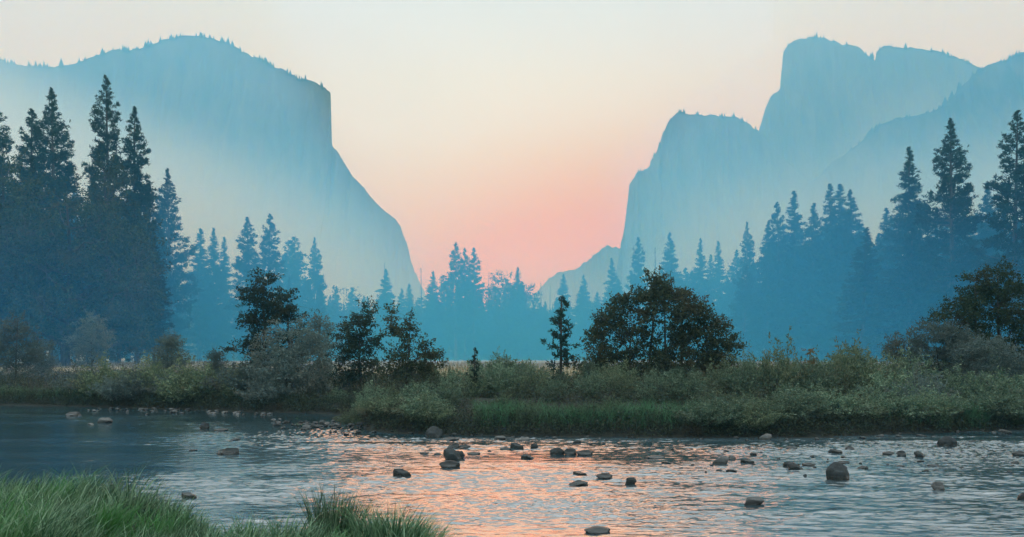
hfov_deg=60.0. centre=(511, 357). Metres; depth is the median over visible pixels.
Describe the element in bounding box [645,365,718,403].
willow shrub
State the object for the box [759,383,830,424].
willow shrub
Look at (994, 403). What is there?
willow shrub
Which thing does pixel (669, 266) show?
fir tree
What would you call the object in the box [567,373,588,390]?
willow shrub
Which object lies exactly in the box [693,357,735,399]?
willow shrub
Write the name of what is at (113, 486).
grass tuft
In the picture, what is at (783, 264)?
pine tree
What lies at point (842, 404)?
willow shrub
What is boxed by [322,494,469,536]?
grass tuft
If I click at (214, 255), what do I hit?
fir tree
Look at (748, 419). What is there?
willow shrub
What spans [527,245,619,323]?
mountain
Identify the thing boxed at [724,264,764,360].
pine tree
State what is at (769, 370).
willow shrub
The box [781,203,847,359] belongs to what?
fir tree
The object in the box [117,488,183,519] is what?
grass tuft
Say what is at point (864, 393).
willow shrub
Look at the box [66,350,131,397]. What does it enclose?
willow shrub
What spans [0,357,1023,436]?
undergrowth
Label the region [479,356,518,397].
willow shrub
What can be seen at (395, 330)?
alder tree
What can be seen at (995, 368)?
willow shrub
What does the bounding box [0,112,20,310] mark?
pine tree
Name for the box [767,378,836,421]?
willow shrub
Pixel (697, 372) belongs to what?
willow shrub
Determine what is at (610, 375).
willow shrub
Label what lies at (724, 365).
willow shrub
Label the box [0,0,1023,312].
sky
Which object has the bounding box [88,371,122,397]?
willow shrub
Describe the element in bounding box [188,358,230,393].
willow shrub
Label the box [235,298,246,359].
pine tree
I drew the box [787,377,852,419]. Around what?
willow shrub
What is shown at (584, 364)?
willow shrub
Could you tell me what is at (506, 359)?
willow shrub
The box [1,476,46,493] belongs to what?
grass tuft
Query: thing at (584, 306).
fir tree
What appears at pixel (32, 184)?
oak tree
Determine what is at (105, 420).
rock
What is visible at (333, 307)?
cottonwood tree
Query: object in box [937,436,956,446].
rock
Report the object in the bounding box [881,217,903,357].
pine tree
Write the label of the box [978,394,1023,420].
willow shrub
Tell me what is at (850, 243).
fir tree
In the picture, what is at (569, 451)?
rock
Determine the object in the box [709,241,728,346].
fir tree
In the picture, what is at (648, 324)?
sparse fir tree
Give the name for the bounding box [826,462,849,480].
rock
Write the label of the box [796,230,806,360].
fir tree
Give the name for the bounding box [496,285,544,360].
fir tree
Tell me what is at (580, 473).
rock
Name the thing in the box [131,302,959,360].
forest
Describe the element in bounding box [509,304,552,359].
fir tree
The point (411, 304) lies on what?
fir tree
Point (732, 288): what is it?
pine tree
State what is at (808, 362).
willow shrub
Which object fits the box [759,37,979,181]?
mountain
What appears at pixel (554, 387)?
willow shrub
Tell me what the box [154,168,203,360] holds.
pine tree
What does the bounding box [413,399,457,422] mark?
willow shrub
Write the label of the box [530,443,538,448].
rock
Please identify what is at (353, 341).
alder tree
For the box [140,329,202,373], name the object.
brown bush
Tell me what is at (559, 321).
young pine tree
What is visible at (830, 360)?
willow shrub
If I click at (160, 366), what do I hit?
willow shrub
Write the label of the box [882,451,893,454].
rock
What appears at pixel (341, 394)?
willow shrub
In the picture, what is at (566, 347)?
fir tree
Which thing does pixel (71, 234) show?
pine tree
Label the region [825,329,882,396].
willow shrub
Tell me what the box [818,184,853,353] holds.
fir tree
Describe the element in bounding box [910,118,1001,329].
pine tree
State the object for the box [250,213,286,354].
pine tree
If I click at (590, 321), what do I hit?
fir tree
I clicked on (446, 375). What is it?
willow shrub
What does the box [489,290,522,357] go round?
fir tree
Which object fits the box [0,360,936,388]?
dry grass
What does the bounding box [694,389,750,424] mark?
willow shrub
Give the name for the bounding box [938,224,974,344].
fir tree
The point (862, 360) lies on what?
golden bush
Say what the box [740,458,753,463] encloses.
rock
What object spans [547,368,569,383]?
willow shrub
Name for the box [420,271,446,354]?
fir tree
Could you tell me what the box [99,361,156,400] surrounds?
willow shrub
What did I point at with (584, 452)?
rock
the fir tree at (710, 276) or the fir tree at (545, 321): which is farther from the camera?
the fir tree at (545, 321)
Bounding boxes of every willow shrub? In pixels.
[50,348,112,394]
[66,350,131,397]
[85,359,148,401]
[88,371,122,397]
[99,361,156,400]
[101,353,154,392]
[115,350,174,392]
[133,358,179,395]
[138,356,185,397]
[148,351,218,402]
[169,362,214,400]
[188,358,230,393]
[196,380,221,399]
[200,338,299,394]
[200,344,252,393]
[209,361,232,395]
[215,366,262,400]
[231,359,302,402]
[325,387,349,401]
[333,404,359,422]
[335,406,363,423]
[350,375,396,409]
[350,393,390,416]
[366,394,409,416]
[368,392,410,417]
[383,380,401,403]
[392,386,451,420]
[395,379,440,402]
[395,392,454,421]
[396,355,445,385]
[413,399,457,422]
[431,370,465,405]
[435,366,464,382]
[443,355,530,393]
[457,368,488,396]
[479,346,528,377]
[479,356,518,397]
[491,386,514,407]
[495,357,550,379]
[505,365,552,397]
[515,364,553,388]
[533,375,578,400]
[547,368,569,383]
[567,354,613,381]
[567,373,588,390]
[574,364,611,399]
[596,362,629,387]
[599,356,641,389]
[607,365,643,398]
[632,362,675,403]
[636,365,664,382]
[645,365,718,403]
[661,361,704,378]
[667,397,739,425]
[681,366,713,385]
[687,386,735,405]
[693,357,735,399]
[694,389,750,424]
[702,353,746,383]
[716,343,775,398]
[726,388,763,417]
[727,384,770,407]
[727,404,778,429]
[736,396,792,425]
[752,325,819,397]
[753,400,786,416]
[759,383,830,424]
[765,382,811,404]
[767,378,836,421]
[784,344,847,399]
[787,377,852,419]
[794,358,831,373]
[809,386,847,398]
[811,345,863,373]
[819,391,881,419]
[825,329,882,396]
[835,391,896,420]
[842,386,887,404]
[846,367,931,400]
[850,348,910,386]
[868,391,943,420]
[871,338,951,394]
[878,347,969,402]
[911,381,969,414]
[914,390,956,419]
[914,392,960,420]
[927,363,964,388]
[928,344,977,382]
[933,356,990,402]
[937,394,973,414]
[949,365,1023,400]
[957,388,1023,419]
[965,345,1023,385]
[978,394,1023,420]
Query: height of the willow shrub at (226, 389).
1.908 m
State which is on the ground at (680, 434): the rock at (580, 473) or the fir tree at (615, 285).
the fir tree at (615, 285)
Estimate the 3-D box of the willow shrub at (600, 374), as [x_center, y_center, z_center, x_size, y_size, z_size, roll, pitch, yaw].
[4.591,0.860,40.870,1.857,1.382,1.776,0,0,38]
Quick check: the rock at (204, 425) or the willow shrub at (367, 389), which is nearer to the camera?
the rock at (204, 425)
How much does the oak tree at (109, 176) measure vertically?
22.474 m
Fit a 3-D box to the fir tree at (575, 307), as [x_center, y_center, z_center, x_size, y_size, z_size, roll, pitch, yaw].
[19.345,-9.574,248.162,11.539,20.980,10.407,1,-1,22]
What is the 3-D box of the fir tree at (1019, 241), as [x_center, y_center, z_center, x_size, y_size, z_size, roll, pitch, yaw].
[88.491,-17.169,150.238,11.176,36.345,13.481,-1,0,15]
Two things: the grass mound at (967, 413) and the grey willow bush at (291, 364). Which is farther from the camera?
the grey willow bush at (291, 364)
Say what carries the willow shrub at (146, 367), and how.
on the ground at (680, 434)
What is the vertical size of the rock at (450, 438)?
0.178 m
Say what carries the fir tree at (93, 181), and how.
on the ground at (680, 434)
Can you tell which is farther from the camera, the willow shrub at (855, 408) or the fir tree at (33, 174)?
the fir tree at (33, 174)
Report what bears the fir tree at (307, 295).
on the ground at (680, 434)
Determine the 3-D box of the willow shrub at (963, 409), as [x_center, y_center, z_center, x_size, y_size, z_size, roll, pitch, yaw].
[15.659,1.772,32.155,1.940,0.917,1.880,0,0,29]
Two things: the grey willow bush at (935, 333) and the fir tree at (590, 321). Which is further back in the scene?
the fir tree at (590, 321)
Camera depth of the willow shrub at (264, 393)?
42.59 m
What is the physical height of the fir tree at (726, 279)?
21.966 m
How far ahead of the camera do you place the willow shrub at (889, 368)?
36.83 m
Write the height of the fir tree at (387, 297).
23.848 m
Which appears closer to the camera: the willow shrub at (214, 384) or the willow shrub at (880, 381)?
the willow shrub at (880, 381)
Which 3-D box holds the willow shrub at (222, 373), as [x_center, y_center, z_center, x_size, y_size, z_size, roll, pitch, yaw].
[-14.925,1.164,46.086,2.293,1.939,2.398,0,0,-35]
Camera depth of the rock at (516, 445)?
25.09 m
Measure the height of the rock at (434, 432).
0.644 m
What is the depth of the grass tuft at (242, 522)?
11.17 m
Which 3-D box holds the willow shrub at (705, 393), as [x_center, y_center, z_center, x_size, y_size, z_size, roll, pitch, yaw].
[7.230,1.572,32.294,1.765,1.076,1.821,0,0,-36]
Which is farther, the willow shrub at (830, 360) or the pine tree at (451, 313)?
the pine tree at (451, 313)
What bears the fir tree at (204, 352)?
on the ground at (680, 434)
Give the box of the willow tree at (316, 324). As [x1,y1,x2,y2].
[306,312,339,377]
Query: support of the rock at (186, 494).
in the river water
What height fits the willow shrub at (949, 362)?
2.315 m
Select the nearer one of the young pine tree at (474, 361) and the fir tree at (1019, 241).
the young pine tree at (474, 361)
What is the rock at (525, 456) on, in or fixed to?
in the river water
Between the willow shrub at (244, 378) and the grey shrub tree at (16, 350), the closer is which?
the willow shrub at (244, 378)
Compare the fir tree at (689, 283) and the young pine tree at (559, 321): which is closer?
the young pine tree at (559, 321)
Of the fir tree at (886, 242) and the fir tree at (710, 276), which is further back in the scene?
the fir tree at (710, 276)
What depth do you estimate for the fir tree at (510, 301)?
237.61 m
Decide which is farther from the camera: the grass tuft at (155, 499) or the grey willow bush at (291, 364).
the grey willow bush at (291, 364)
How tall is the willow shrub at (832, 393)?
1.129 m
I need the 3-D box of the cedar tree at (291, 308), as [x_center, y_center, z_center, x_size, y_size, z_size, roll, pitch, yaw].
[-12.866,-1.163,51.521,3.579,6.233,2.787,0,0,0]
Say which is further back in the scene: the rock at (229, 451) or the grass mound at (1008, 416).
the grass mound at (1008, 416)
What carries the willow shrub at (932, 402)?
on the ground at (680, 434)
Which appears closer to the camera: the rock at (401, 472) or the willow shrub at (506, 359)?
the rock at (401, 472)
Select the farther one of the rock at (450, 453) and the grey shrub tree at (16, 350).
the grey shrub tree at (16, 350)
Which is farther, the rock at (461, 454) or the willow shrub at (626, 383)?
the willow shrub at (626, 383)
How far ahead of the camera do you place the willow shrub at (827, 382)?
34.30 m
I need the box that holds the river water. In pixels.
[0,405,1023,536]
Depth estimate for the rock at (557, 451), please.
23.59 m
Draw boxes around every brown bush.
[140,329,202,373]
[201,348,230,376]
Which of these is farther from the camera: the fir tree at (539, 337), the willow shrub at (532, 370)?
the fir tree at (539, 337)
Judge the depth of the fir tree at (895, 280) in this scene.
149.80 m
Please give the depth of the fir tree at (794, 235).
182.56 m
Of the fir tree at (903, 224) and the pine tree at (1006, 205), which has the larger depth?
the fir tree at (903, 224)
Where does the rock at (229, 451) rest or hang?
in the river water
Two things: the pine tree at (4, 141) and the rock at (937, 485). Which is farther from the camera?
the pine tree at (4, 141)
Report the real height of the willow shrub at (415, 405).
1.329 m
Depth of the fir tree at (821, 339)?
191.48 m
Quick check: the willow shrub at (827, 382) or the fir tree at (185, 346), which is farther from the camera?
the fir tree at (185, 346)
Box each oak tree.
[0,147,75,364]
[0,177,176,365]
[31,150,177,365]
[919,256,1023,371]
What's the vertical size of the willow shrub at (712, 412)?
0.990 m
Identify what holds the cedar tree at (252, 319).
on the ground at (680, 434)
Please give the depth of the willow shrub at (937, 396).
31.11 m
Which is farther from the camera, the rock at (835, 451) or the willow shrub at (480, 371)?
the willow shrub at (480, 371)
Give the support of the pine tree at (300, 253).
on the ground at (680, 434)
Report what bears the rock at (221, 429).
in the river water
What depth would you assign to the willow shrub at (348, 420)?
34.55 m
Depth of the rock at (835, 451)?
23.92 m
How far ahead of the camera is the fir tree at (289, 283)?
189.08 m
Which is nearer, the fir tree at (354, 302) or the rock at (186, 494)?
the rock at (186, 494)
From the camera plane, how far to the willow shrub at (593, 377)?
35.23 m
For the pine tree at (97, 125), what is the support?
on the ground at (680, 434)
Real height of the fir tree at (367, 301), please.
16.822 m
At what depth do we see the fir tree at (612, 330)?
215.95 m
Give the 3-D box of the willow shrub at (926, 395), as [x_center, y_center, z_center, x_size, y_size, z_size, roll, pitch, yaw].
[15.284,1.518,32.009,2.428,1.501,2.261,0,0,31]
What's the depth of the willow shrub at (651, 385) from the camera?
34.35 m
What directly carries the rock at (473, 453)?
in the river water
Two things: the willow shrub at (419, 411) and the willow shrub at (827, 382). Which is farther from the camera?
the willow shrub at (827, 382)
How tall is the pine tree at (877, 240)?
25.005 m
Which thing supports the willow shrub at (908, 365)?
on the ground at (680, 434)
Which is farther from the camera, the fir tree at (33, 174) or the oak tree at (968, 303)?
the fir tree at (33, 174)
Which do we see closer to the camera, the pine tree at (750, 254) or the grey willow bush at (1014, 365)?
the grey willow bush at (1014, 365)
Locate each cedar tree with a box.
[218,267,295,371]
[261,286,319,372]
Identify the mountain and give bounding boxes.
[0,35,427,359]
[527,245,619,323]
[616,112,810,307]
[715,52,1023,356]
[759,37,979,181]
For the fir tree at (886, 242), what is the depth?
171.45 m
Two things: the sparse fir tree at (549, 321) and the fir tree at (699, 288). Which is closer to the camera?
the fir tree at (699, 288)
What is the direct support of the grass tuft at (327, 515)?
on the ground at (680, 434)
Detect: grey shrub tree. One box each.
[0,310,55,382]
[27,338,59,375]
[62,309,117,369]
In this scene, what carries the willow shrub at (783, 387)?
on the ground at (680, 434)
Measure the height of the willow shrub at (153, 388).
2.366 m
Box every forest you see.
[3,33,1020,173]
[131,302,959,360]
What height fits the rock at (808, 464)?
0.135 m
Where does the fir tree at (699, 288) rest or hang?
on the ground at (680, 434)
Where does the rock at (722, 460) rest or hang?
in the river water
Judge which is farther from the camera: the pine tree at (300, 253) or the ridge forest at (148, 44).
the ridge forest at (148, 44)
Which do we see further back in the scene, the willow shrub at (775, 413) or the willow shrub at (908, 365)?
the willow shrub at (908, 365)
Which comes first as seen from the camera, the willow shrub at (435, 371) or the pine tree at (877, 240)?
the willow shrub at (435, 371)
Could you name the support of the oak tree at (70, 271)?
on the ground at (680, 434)
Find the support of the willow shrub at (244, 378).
on the ground at (680, 434)
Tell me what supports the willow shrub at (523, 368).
on the ground at (680, 434)
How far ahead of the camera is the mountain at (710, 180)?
634.24 m
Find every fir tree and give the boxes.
[4,155,58,358]
[59,178,122,347]
[106,213,169,363]
[125,236,180,361]
[166,292,194,356]
[177,228,219,360]
[191,227,233,357]
[192,318,227,358]
[209,237,236,360]
[226,300,244,359]
[274,276,300,347]
[294,279,317,360]
[327,286,342,351]
[329,287,369,360]
[362,269,403,359]
[363,296,375,358]
[384,288,414,357]
[397,284,415,353]
[401,297,414,358]
[409,302,426,360]
[415,272,430,359]
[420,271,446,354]
[423,290,437,350]
[426,294,446,359]
[451,308,485,359]
[453,332,468,360]
[466,305,500,359]
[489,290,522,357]
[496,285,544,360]
[507,292,515,359]
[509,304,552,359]
[512,267,529,358]
[538,301,549,360]
[544,298,564,360]
[546,274,578,357]
[546,321,580,358]
[547,302,551,359]
[566,300,581,357]
[570,274,599,358]
[571,289,583,359]
[581,293,602,354]
[583,307,597,358]
[595,287,627,358]
[596,279,641,356]
[597,258,633,349]
[640,270,675,358]
[647,248,662,349]
[648,232,696,360]
[677,270,708,352]
[680,267,696,359]
[685,238,716,351]
[705,254,721,337]
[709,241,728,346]
[716,275,740,352]
[734,254,797,358]
[741,222,800,360]
[742,240,808,360]
[775,191,825,360]
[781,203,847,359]
[787,226,835,360]
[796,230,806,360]
[802,224,872,357]
[806,184,848,359]
[812,189,879,354]
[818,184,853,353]
[829,227,898,355]
[856,208,899,360]
[863,228,945,357]
[865,147,944,356]
[880,230,945,361]
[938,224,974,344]
[941,212,1003,333]
[1000,186,1023,345]
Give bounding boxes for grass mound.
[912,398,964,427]
[947,400,995,427]
[976,398,1021,424]
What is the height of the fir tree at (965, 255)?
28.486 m
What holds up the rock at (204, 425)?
in the river water
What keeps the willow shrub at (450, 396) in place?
on the ground at (680, 434)
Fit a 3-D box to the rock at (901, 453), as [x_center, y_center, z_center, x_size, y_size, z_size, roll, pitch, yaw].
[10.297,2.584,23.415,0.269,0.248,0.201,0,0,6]
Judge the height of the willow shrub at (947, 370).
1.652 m
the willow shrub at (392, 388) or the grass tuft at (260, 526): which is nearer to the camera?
the grass tuft at (260, 526)
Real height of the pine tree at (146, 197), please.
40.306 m
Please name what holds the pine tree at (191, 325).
on the ground at (680, 434)
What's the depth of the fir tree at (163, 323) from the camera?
124.21 m
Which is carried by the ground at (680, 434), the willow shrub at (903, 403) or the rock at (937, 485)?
the willow shrub at (903, 403)
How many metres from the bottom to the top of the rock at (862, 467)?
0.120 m
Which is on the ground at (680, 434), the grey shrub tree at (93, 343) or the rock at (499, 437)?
the grey shrub tree at (93, 343)
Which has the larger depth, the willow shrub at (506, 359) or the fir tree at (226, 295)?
the fir tree at (226, 295)
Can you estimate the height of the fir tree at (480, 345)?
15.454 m
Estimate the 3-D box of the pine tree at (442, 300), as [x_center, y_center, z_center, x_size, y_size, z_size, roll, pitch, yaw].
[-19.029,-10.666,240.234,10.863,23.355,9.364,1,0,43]
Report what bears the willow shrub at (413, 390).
on the ground at (680, 434)
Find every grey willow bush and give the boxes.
[237,311,342,400]
[877,315,983,388]
[944,334,1023,391]
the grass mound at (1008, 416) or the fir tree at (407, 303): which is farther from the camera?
the fir tree at (407, 303)
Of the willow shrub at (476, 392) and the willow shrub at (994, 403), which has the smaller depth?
the willow shrub at (994, 403)
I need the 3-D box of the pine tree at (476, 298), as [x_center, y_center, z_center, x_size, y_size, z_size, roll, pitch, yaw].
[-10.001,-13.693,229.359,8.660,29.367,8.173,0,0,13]
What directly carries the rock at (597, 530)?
in the river water
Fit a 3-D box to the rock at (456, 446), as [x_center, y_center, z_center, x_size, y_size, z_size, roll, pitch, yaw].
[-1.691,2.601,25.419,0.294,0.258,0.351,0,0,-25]
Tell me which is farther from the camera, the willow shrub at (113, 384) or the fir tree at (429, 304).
the fir tree at (429, 304)
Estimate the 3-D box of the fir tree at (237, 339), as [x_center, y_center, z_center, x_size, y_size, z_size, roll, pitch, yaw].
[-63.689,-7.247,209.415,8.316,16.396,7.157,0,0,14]
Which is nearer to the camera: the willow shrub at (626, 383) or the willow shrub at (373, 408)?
the willow shrub at (373, 408)
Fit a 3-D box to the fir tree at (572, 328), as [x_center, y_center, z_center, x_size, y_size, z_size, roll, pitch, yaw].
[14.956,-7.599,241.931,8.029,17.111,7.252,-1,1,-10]
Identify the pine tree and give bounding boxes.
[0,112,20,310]
[9,108,48,309]
[13,87,86,360]
[65,190,80,360]
[71,74,151,362]
[110,106,172,361]
[144,202,177,361]
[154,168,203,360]
[180,279,197,357]
[223,217,272,360]
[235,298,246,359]
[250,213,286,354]
[274,240,305,328]
[280,236,316,312]
[299,237,332,360]
[311,284,329,360]
[429,275,457,360]
[441,242,471,360]
[453,248,475,360]
[459,247,489,358]
[465,347,481,388]
[540,295,581,372]
[622,237,651,360]
[719,249,743,351]
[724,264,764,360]
[728,221,757,360]
[760,202,801,359]
[861,234,891,360]
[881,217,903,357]
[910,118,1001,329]
[966,189,1008,340]
[967,109,1023,356]
[985,220,1023,349]
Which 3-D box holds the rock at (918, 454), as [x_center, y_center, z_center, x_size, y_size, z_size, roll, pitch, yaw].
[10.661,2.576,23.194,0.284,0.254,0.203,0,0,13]
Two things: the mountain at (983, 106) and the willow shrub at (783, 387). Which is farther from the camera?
the mountain at (983, 106)
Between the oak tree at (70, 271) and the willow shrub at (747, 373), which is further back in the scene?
the oak tree at (70, 271)
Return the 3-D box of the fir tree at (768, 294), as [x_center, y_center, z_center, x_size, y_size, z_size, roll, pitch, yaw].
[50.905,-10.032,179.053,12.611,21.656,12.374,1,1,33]
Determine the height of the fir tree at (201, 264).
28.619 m
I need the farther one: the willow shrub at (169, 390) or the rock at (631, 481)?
the willow shrub at (169, 390)
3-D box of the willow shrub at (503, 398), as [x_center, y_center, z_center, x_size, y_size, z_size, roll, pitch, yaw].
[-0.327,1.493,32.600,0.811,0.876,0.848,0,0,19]
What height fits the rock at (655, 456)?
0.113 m
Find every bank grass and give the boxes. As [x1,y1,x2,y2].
[0,461,444,536]
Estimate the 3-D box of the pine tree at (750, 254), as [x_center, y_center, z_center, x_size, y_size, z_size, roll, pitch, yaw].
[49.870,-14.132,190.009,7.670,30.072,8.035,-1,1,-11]
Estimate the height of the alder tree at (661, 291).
6.080 m
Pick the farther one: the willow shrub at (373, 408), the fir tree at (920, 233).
the fir tree at (920, 233)
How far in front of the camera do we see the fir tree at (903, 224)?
157.78 m
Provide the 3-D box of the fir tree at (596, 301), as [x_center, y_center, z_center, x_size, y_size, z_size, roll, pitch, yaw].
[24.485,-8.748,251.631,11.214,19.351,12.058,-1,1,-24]
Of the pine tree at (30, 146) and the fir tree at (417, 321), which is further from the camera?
the fir tree at (417, 321)
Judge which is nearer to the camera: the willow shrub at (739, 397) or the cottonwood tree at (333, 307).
the willow shrub at (739, 397)
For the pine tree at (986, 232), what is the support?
on the ground at (680, 434)
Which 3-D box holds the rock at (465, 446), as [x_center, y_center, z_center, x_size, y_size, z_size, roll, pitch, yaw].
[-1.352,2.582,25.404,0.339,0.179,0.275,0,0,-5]
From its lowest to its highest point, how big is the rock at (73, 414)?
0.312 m
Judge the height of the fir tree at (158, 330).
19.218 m
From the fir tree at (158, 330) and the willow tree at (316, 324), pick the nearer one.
the willow tree at (316, 324)
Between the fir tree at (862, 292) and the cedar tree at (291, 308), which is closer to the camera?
the cedar tree at (291, 308)
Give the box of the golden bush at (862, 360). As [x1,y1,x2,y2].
[824,341,880,376]
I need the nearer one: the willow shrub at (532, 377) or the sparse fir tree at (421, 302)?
the willow shrub at (532, 377)
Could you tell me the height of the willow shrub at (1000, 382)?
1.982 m
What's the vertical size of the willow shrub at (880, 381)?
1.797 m
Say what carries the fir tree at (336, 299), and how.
on the ground at (680, 434)
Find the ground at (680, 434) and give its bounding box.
[0,360,1023,536]
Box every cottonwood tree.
[322,285,375,353]
[479,269,544,355]
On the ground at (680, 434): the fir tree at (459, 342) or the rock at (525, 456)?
the fir tree at (459, 342)
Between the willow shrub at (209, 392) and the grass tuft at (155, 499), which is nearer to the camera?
the grass tuft at (155, 499)
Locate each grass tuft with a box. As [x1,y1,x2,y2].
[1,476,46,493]
[56,468,145,505]
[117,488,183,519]
[230,511,259,533]
[235,512,296,536]
[293,480,377,536]
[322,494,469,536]
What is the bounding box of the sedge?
[0,383,1018,428]
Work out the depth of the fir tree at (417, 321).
233.33 m
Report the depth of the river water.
19.45 m
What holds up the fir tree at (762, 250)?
on the ground at (680, 434)
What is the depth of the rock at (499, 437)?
27.98 m
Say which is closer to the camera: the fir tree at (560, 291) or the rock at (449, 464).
the rock at (449, 464)
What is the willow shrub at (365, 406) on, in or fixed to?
on the ground at (680, 434)
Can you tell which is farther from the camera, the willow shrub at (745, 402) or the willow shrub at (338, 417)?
the willow shrub at (338, 417)
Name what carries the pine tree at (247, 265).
on the ground at (680, 434)
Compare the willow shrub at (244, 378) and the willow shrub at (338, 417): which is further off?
the willow shrub at (244, 378)
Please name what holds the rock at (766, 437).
on the ground at (680, 434)
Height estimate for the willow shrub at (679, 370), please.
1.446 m
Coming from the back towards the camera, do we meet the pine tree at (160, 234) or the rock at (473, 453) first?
the pine tree at (160, 234)
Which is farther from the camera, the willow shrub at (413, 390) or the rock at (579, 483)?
the willow shrub at (413, 390)
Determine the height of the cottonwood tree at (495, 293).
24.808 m
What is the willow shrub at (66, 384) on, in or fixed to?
on the ground at (680, 434)
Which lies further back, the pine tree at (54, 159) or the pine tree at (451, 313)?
the pine tree at (451, 313)
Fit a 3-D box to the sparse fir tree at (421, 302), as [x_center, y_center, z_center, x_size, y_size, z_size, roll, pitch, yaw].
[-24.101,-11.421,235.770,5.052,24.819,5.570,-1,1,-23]
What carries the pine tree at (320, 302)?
on the ground at (680, 434)
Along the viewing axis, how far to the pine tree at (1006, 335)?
155.86 m
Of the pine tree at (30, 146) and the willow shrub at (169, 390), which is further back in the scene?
the pine tree at (30, 146)
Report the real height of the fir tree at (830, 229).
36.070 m
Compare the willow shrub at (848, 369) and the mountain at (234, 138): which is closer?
the willow shrub at (848, 369)
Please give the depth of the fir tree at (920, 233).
149.55 m
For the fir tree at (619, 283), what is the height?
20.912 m
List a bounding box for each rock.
[66,412,81,415]
[97,417,112,422]
[181,492,196,497]
[200,422,208,428]
[215,428,227,430]
[216,448,238,454]
[393,468,410,476]
[426,426,442,437]
[439,437,458,440]
[439,460,459,467]
[443,447,461,460]
[447,444,458,448]
[457,451,464,458]
[459,444,470,447]
[467,452,479,454]
[494,436,505,439]
[510,442,523,449]
[514,437,529,440]
[521,454,533,458]
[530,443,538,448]
[550,447,563,454]
[564,448,576,454]
[568,480,587,486]
[573,471,586,475]
[576,450,592,455]
[584,526,609,533]
[596,473,611,478]
[625,477,636,484]
[646,455,664,458]
[712,456,728,464]
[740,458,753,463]
[744,496,764,504]
[758,434,771,439]
[787,462,802,469]
[802,462,815,465]
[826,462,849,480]
[828,449,842,453]
[857,465,867,468]
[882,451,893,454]
[896,450,905,456]
[914,451,924,456]
[931,481,944,489]
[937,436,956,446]
[1012,451,1023,455]
[1017,492,1023,499]
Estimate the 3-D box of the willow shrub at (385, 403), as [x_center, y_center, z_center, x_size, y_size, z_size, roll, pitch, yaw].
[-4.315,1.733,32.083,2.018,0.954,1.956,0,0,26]
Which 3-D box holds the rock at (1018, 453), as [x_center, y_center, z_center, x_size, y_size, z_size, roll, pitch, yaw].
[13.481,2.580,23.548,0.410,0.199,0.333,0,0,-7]
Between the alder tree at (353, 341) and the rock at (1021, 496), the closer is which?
the rock at (1021, 496)
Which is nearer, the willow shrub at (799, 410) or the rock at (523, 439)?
the rock at (523, 439)
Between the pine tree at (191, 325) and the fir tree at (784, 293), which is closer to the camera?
the fir tree at (784, 293)
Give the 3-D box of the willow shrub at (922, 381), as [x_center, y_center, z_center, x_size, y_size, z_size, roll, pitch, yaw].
[15.690,0.876,33.985,3.178,2.559,3.171,0,0,-38]
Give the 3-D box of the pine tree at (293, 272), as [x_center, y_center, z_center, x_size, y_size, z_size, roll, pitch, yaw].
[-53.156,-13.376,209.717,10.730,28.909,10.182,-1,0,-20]
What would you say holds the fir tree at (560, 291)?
on the ground at (680, 434)
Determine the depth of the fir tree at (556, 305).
232.06 m
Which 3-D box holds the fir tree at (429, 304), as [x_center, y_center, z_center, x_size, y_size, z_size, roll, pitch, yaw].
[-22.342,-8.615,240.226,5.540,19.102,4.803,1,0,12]
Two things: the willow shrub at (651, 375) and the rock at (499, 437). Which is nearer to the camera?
the rock at (499, 437)
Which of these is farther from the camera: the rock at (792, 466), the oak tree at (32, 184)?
the oak tree at (32, 184)
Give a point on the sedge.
(618, 407)
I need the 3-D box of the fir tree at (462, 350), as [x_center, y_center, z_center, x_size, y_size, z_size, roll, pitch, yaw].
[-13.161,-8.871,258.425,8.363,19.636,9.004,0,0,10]
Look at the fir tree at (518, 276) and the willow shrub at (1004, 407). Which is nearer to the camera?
the willow shrub at (1004, 407)
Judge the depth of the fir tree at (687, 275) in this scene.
232.65 m
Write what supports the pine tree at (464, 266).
on the ground at (680, 434)
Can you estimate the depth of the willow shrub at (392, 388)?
35.47 m
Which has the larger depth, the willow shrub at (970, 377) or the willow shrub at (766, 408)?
the willow shrub at (970, 377)
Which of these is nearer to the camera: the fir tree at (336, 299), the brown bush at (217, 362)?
the brown bush at (217, 362)
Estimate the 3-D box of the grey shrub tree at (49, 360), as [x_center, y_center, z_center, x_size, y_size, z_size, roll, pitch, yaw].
[-31.864,0.192,60.258,1.678,3.088,2.720,0,0,10]
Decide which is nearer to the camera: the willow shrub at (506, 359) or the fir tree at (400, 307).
the willow shrub at (506, 359)
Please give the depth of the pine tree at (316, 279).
199.29 m
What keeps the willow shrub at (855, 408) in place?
on the ground at (680, 434)
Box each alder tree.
[319,296,398,388]
[373,300,451,388]
[572,265,749,378]
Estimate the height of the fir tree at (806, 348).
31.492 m
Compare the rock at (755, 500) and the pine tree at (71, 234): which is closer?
the rock at (755, 500)
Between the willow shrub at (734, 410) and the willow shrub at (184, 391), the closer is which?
the willow shrub at (734, 410)
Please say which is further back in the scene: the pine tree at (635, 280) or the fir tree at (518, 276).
the fir tree at (518, 276)
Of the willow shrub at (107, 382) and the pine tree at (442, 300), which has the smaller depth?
the willow shrub at (107, 382)
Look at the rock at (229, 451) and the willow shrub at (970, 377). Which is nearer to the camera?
the rock at (229, 451)
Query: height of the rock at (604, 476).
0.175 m

